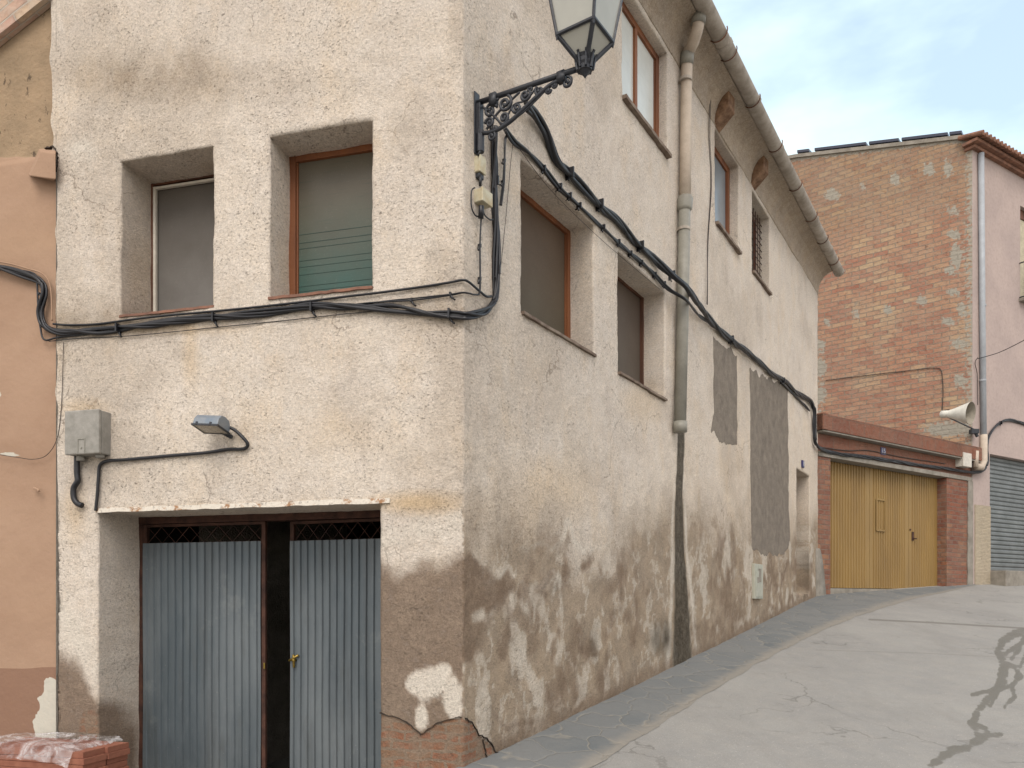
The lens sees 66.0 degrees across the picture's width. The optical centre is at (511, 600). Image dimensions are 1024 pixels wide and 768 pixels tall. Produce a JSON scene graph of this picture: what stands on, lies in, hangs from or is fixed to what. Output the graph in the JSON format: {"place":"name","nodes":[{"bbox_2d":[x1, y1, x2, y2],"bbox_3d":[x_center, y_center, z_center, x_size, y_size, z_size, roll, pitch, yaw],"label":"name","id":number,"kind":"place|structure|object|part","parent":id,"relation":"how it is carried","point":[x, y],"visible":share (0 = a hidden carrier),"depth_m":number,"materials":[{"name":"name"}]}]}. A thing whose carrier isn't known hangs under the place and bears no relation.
{"place":"outdoors","nodes":[
{"label":"outdoors","id":0,"kind":"place"},
{"bbox_2d":[261,584,1023,767],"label":"road","id":1,"kind":"structure","parent":0,"point":[934,681],"depth_m":10.21,"materials":[{"name":"concrete"}]},
{"bbox_2d":[457,584,978,767],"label":"pavement","id":2,"kind":"structure","parent":0,"point":[594,735],"depth_m":10.32,"materials":[{"name":"grey concrete"}]},
{"bbox_2d":[712,0,1023,154],"label":"sky","id":3,"kind":"structure","parent":0,"point":[825,73],"materials":[{"name":"blue"}]},
{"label":"clay board","id":4,"kind":"object","parent":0,"visible":0},
{"bbox_2d":[105,760,126,767],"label":"clay board","id":5,"kind":"object","parent":4,"relation":"on","point":[122,763],"visible":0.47,"depth_m":7.71,"materials":[{"name":"ceramic"}]},
{"bbox_2d":[106,754,127,764],"bbox_3d":[-4.468,1.551,7.859,1.250,0.056,0.280,0,0,14],"label":"clay board","id":6,"kind":"object","parent":5,"relation":"on","point":[116,759],"visible":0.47,"depth_m":7.70,"materials":[{"name":"brick"}]},
{"bbox_2d":[103,748,129,758],"bbox_3d":[-4.433,1.493,7.850,1.250,0.056,0.280,0,0,15],"label":"clay board","id":7,"kind":"object","parent":6,"relation":"on","point":[118,753],"visible":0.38,"depth_m":7.67,"materials":[{"name":"brick"}]},
{"bbox_2d":[4,737,128,752],"bbox_3d":[-4.445,1.435,7.853,1.250,0.056,0.280,0,0,15],"label":"clay board","id":8,"kind":"object","parent":7,"relation":"on","point":[113,746],"visible":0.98,"depth_m":7.80,"materials":[{"name":"ceramic"}]},
{"bbox_2d":[16,732,117,766],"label":"plastic sheet","id":9,"kind":"object","parent":8,"relation":"on","point":[112,739],"visible":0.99,"depth_m":7.78,"materials":[{"name":"grey"}]},
{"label":"clay board","id":10,"kind":"object","parent":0,"visible":0},
{"bbox_2d":[0,766,107,767],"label":"clay board","id":11,"kind":"object","parent":10,"relation":"on","point":[25,767],"visible":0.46,"depth_m":7.50,"materials":[{"name":"ceramic"}]},
{"bbox_2d":[0,760,105,767],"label":"clay board","id":12,"kind":"object","parent":11,"relation":"on","point":[26,764],"visible":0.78,"depth_m":7.42,"materials":[{"name":"ceramic"}]},
{"bbox_2d":[0,753,106,764],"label":"clay board","id":13,"kind":"object","parent":12,"relation":"on","point":[75,761],"visible":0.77,"depth_m":7.40,"materials":[{"name":"ceramic"}]},
{"bbox_2d":[0,742,104,757],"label":"clay board","id":14,"kind":"object","parent":13,"relation":"on","point":[32,749],"visible":1,"depth_m":7.47,"materials":[{"name":"ceramic"}]},
{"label":"ground","id":15,"kind":"structure","parent":0,"visible":0},
{"bbox_2d":[0,0,55,741],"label":"orange house","id":16,"kind":"structure","parent":15,"relation":"on","point":[27,510],"depth_m":8.34,"materials":[{"name":"paint"}]},
{"bbox_2d":[0,261,52,320],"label":"cable","id":17,"kind":"object","parent":16,"relation":"attached to","point":[44,275],"visible":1,"depth_m":8.21,"materials":[{"name":"plastic"}]},
{"bbox_2d":[24,270,123,340],"bbox_3d":[-4.790,-3.164,8.195,2.206,0.924,0.067,0,0,16],"label":"cable","id":18,"kind":"object","parent":16,"relation":"attached to","point":[38,295],"visible":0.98,"depth_m":8.20,"materials":[{"name":"black rubber"}]},
{"bbox_2d":[44,0,844,767],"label":"corner house","id":19,"kind":"structure","parent":15,"relation":"on","point":[566,476],"depth_m":8.12,"materials":[{"name":"paint"}]},
{"bbox_2d":[0,342,63,459],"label":"wire","id":20,"kind":"object","parent":19,"relation":"attached to","point":[60,414],"visible":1,"depth_m":8.17,"materials":[{"name":"brown rubber"}]},
{"bbox_2d":[70,456,83,507],"bbox_3d":[-4.463,-1.216,8.079,0.145,0.543,0.058,0,0,15],"label":"conduit","id":21,"kind":"object","parent":19,"relation":"attached to","point":[73,490],"visible":0.99,"depth_m":8.06,"materials":[{"name":"black plastic"}]},
{"bbox_2d":[65,409,110,461],"bbox_3d":[-4.306,-1.671,7.998,0.416,0.491,0.188,0,0,15],"label":"meter box","id":22,"kind":"object","parent":19,"relation":"attached to","point":[87,433],"visible":1,"depth_m":7.92,"materials":[{"name":"grey plastic"}]},
{"bbox_2d":[119,174,214,317],"bbox_3d":[-3.391,-3.671,8.104,1.100,1.604,0.528,0,0,15],"label":"window","id":23,"kind":"structure","parent":19,"relation":"in","point":[182,211],"depth_m":8.37,"materials":[{"name":"grey wood"}]},
{"bbox_2d":[94,426,249,510],"bbox_3d":[-3.405,-1.304,7.783,1.798,0.782,0.104,0,0,15],"label":"conduit","id":24,"kind":"object","parent":19,"relation":"attached to","point":[236,431],"visible":0.95,"depth_m":7.82,"materials":[{"name":"black plastic"}]},
{"bbox_2d":[143,521,266,767],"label":"garage door leaf","id":25,"kind":"structure","parent":19,"relation":"in","point":[202,632],"depth_m":8.43,"materials":[{"name":"grey metal"}]},
{"bbox_2d":[49,311,372,341],"bbox_3d":[-2.967,-2.685,7.720,3.839,0.040,0.008,0,0,15],"label":"wire","id":26,"kind":"object","parent":19,"relation":"attached to","point":[215,327],"visible":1,"depth_m":7.70,"materials":[{"name":"black rubber"}]},
{"bbox_2d":[191,415,232,438],"bbox_3d":[-2.856,-1.668,7.555,0.290,0.204,0.329,0,0,14],"label":"floodlight","id":27,"kind":"object","parent":19,"relation":"attached to","point":[210,424],"visible":1,"depth_m":7.46,"materials":[{"name":"grey metal"}]},
{"bbox_2d":[0,125,500,336],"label":"cable bundle","id":28,"kind":"object","parent":19,"relation":"attached to","point":[448,313],"visible":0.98,"depth_m":7.46,"materials":[{"name":"black rubber"}]},
{"bbox_2d":[52,279,492,325],"bbox_3d":[-2.508,-2.848,7.601,4.652,0.071,0.410,0,0,10],"label":"cable","id":29,"kind":"object","parent":19,"relation":"attached to","point":[312,300],"visible":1,"depth_m":7.50,"materials":[{"name":"black rubber"}]},
{"bbox_2d":[268,144,372,299],"bbox_3d":[-1.762,-3.678,7.629,1.082,1.591,0.450,0,0,15],"label":"window","id":30,"kind":"structure","parent":19,"relation":"in","point":[331,202],"depth_m":7.83,"materials":[{"name":"green wood"}]},
{"bbox_2d":[288,518,380,767],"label":"garage door leaf","id":31,"kind":"structure","parent":19,"relation":"in","point":[335,659],"depth_m":8.09,"materials":[{"name":"grey metal"}]},
{"bbox_2d":[357,219,481,306],"bbox_3d":[-0.906,-3.140,7.188,1.266,0.948,0.249,0,0,3],"label":"cable","id":32,"kind":"object","parent":19,"relation":"attached to","point":[450,294],"visible":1,"depth_m":7.20,"materials":[{"name":"black rubber"}]},
{"bbox_2d":[474,154,485,180],"bbox_3d":[-0.296,-3.976,7.246,0.075,0.203,0.106,0,0,32],"label":"junction box","id":33,"kind":"object","parent":19,"relation":"attached to","point":[480,163],"visible":0.89,"depth_m":7.21,"materials":[{"name":"beige plastic"}]},
{"bbox_2d":[470,150,493,220],"bbox_3d":[-0.261,-3.840,7.268,0.110,0.693,0.373,0,0,32],"label":"junction box","id":34,"kind":"object","parent":19,"relation":"attached to","point":[483,198],"visible":1,"depth_m":7.20,"materials":[{"name":"beige plastic"}]},
{"bbox_2d":[499,135,507,205],"bbox_3d":[-0.088,-4.154,7.604,0.071,0.747,0.166,0,0,28],"label":"cable","id":35,"kind":"object","parent":19,"relation":"attached to","point":[503,163],"visible":1,"depth_m":7.57,"materials":[{"name":"black rubber"}]},
{"bbox_2d":[501,145,512,261],"bbox_3d":[-0.057,-3.788,7.652,0.006,1.495,0.271,0,0,32],"label":"wire","id":36,"kind":"object","parent":19,"relation":"attached to","point":[506,207],"visible":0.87,"depth_m":7.66,"materials":[{"name":"brown rubber"}]},
{"bbox_2d":[474,0,622,154],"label":"wall lantern","id":37,"kind":"object","parent":19,"relation":"attached to","point":[585,32],"depth_m":6.65,"materials":[{"name":"black metal"}]},
{"bbox_2d":[520,189,596,357],"bbox_3d":[0.388,-3.669,8.716,0.418,1.589,1.656,0,0,32],"label":"window","id":38,"kind":"structure","parent":19,"relation":"in","point":[545,242],"depth_m":9.00,"materials":[{"name":"brown wood"}]},
{"bbox_2d":[520,150,659,288],"bbox_3d":[1.048,-4.425,9.404,0.013,0.202,3.834,0,0,32],"label":"wire","id":39,"kind":"object","parent":19,"relation":"attached to","point":[584,223],"visible":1,"depth_m":8.92,"materials":[{"name":"brown rubber"}]},
{"bbox_2d":[617,277,667,400],"bbox_3d":[1.615,-3.632,10.686,0.431,1.573,1.613,0,0,32],"label":"window","id":40,"kind":"structure","parent":19,"relation":"in","point":[630,304],"depth_m":11.10,"materials":[{"name":"brown wood"}]},
{"bbox_2d":[621,2,671,158],"bbox_3d":[1.766,-7.135,10.723,0.265,1.537,1.603,0,0,32],"label":"window","id":41,"kind":"structure","parent":19,"relation":"in","point":[640,62],"depth_m":10.89,"materials":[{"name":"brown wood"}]},
{"bbox_2d":[503,127,809,410],"bbox_3d":[3.694,-4.525,13.443,0.266,0.418,13.950,0,0,32],"label":"cable","id":42,"kind":"object","parent":19,"relation":"attached to","point":[514,141],"visible":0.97,"depth_m":9.40,"materials":[{"name":"black rubber"}]},
{"bbox_2d":[706,101,711,304],"bbox_3d":[3.223,-6.585,12.856,0.054,3.586,0.275,0,0,29],"label":"wire","id":43,"kind":"object","parent":19,"relation":"attached to","point":[710,200],"visible":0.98,"depth_m":12.88,"materials":[{"name":"grey rubber"}]},
{"bbox_2d":[714,147,741,254],"bbox_3d":[3.705,-7.134,13.858,0.302,1.644,1.394,0,0,32],"label":"window","id":44,"kind":"structure","parent":19,"relation":"in","point":[722,171],"depth_m":14.17,"materials":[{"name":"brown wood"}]},
{"bbox_2d":[752,563,762,598],"bbox_3d":[4.775,-0.370,15.378,0.124,0.678,0.594,0,0,32],"label":"meter cabinet","id":45,"kind":"object","parent":19,"relation":"attached to","point":[757,581],"visible":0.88,"depth_m":15.22,"materials":[{"name":"white plastic"}]},
{"bbox_3d":[4.822,-0.346,15.349,0.014,0.549,0.494,0,0,32],"label":"door","id":46,"kind":"part","parent":45,"relation":"part of","materials":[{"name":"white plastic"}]},
{"bbox_2d":[752,208,771,295],"bbox_3d":[4.853,-7.109,15.805,0.403,1.616,1.346,0,0,32],"label":"window","id":47,"kind":"structure","parent":19,"relation":"in","point":[756,274],"depth_m":16.03,"materials":[{"name":"brown wood"}]},
{"bbox_2d":[524,101,1023,473],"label":"cable bundle","id":48,"kind":"object","parent":19,"relation":"attached to","point":[575,178],"visible":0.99,"depth_m":11.10,"materials":[{"name":"black rubber"}]},
{"bbox_2d":[801,460,804,467],"bbox_3d":[6.972,-3.266,18.875,0.048,0.170,0.170,0,0,32],"label":"number plate","id":49,"kind":"object","parent":19,"relation":"attached to","point":[802,463],"visible":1,"depth_m":18.84,"materials":[{"name":"blue ceramic"}]},
{"bbox_2d":[817,412,981,594],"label":"garage","id":50,"kind":"structure","parent":15,"relation":"on","point":[888,526],"depth_m":22.67,"materials":[{"name":"brick"}]},
{"bbox_2d":[830,461,868,587],"bbox_3d":[9.161,-2.045,21.634,2.237,3.401,0.058,0,0,-34],"label":"garage door leaf","id":51,"kind":"structure","parent":50,"relation":"in","point":[849,484],"depth_m":21.70,"materials":[{"name":"paint"}]},
{"bbox_2d":[880,447,885,454],"bbox_3d":[10.414,-4.192,22.115,0.240,0.200,0.048,0,0,-34],"label":"number plate","id":52,"kind":"object","parent":50,"relation":"attached to","point":[882,450],"visible":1,"depth_m":22.08,"materials":[{"name":"blue ceramic"}]},
{"bbox_2d":[822,447,945,463],"bbox_3d":[10.607,-4.074,22.221,6.196,0.203,0.032,0,0,-34],"label":"wire","id":53,"kind":"object","parent":50,"relation":"attached to","point":[883,453],"visible":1,"depth_m":22.05,"materials":[{"name":"brown rubber"}]},
{"bbox_2d":[869,468,908,588],"bbox_3d":[10.936,-2.045,22.821,2.002,3.401,0.075,0,0,-34],"label":"garage door leaf","id":54,"kind":"structure","parent":50,"relation":"in","point":[888,490],"depth_m":22.79,"materials":[{"name":"paint"}]},
{"bbox_2d":[909,474,936,587],"bbox_3d":[12.459,-2.045,23.812,1.599,3.401,0.149,0,0,-33],"label":"garage door leaf","id":55,"kind":"structure","parent":50,"relation":"in","point":[922,490],"depth_m":23.80,"materials":[{"name":"paint"}]},
{"bbox_2d":[955,452,971,467],"bbox_3d":[13.965,-4.332,24.366,0.504,0.427,0.260,0,0,-34],"label":"junction box","id":56,"kind":"object","parent":50,"relation":"attached to","point":[965,461],"visible":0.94,"depth_m":24.25,"materials":[{"name":"white plastic"}]},
{"bbox_2d":[788,130,1023,585],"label":"pink house","id":57,"kind":"structure","parent":15,"relation":"on","point":[926,238],"depth_m":26.06,"materials":[{"name":"brick"}]},
{"bbox_2d":[797,149,810,153],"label":"roof panel","id":58,"kind":"structure","parent":57,"relation":"on","point":[803,151],"depth_m":28.20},
{"bbox_2d":[814,142,867,151],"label":"roof panel","id":59,"kind":"structure","parent":57,"relation":"on","point":[841,146],"depth_m":27.39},
{"bbox_2d":[826,368,942,410],"bbox_3d":[12.600,-6.827,26.462,4.010,1.856,0.023,0,0,39],"label":"wire","id":60,"kind":"object","parent":57,"relation":"attached to","point":[898,371],"visible":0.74,"depth_m":26.17,"materials":[{"name":"brown rubber"}]},
{"bbox_2d":[869,138,900,144],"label":"roof panel","id":61,"kind":"structure","parent":57,"relation":"on","point":[885,141],"depth_m":26.50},
{"bbox_2d":[901,132,948,141],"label":"roof panel","id":62,"kind":"structure","parent":57,"relation":"on","point":[928,136],"depth_m":25.73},
{"bbox_2d":[949,130,963,135],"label":"roof panel","id":63,"kind":"structure","parent":57,"relation":"on","point":[953,133],"depth_m":25.17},
{"bbox_2d":[939,402,978,436],"bbox_3d":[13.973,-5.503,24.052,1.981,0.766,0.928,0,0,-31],"label":"loudspeaker","id":64,"kind":"object","parent":57,"relation":"attached to","point":[965,413],"visible":1,"depth_m":23.57,"materials":[{"name":"white paint"}]},
{"bbox_2d":[975,357,977,404],"bbox_3d":[14.713,-6.949,24.929,0.204,1.490,0.052,0,0,-35],"label":"wire","id":65,"kind":"object","parent":57,"relation":"attached to","point":[977,381],"visible":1,"depth_m":24.98,"materials":[{"name":"grey rubber"}]},
{"bbox_2d":[978,340,1023,358],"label":"wire","id":66,"kind":"object","parent":57,"relation":"attached to","point":[1001,351],"visible":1,"depth_m":24.75,"materials":[{"name":"black rubber"}]},
{"bbox_2d":[1020,209,1023,297],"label":"window","id":67,"kind":"structure","parent":57,"relation":"in","point":[1021,212],"depth_m":26.87,"materials":[{"name":"white wood"}]}
]}

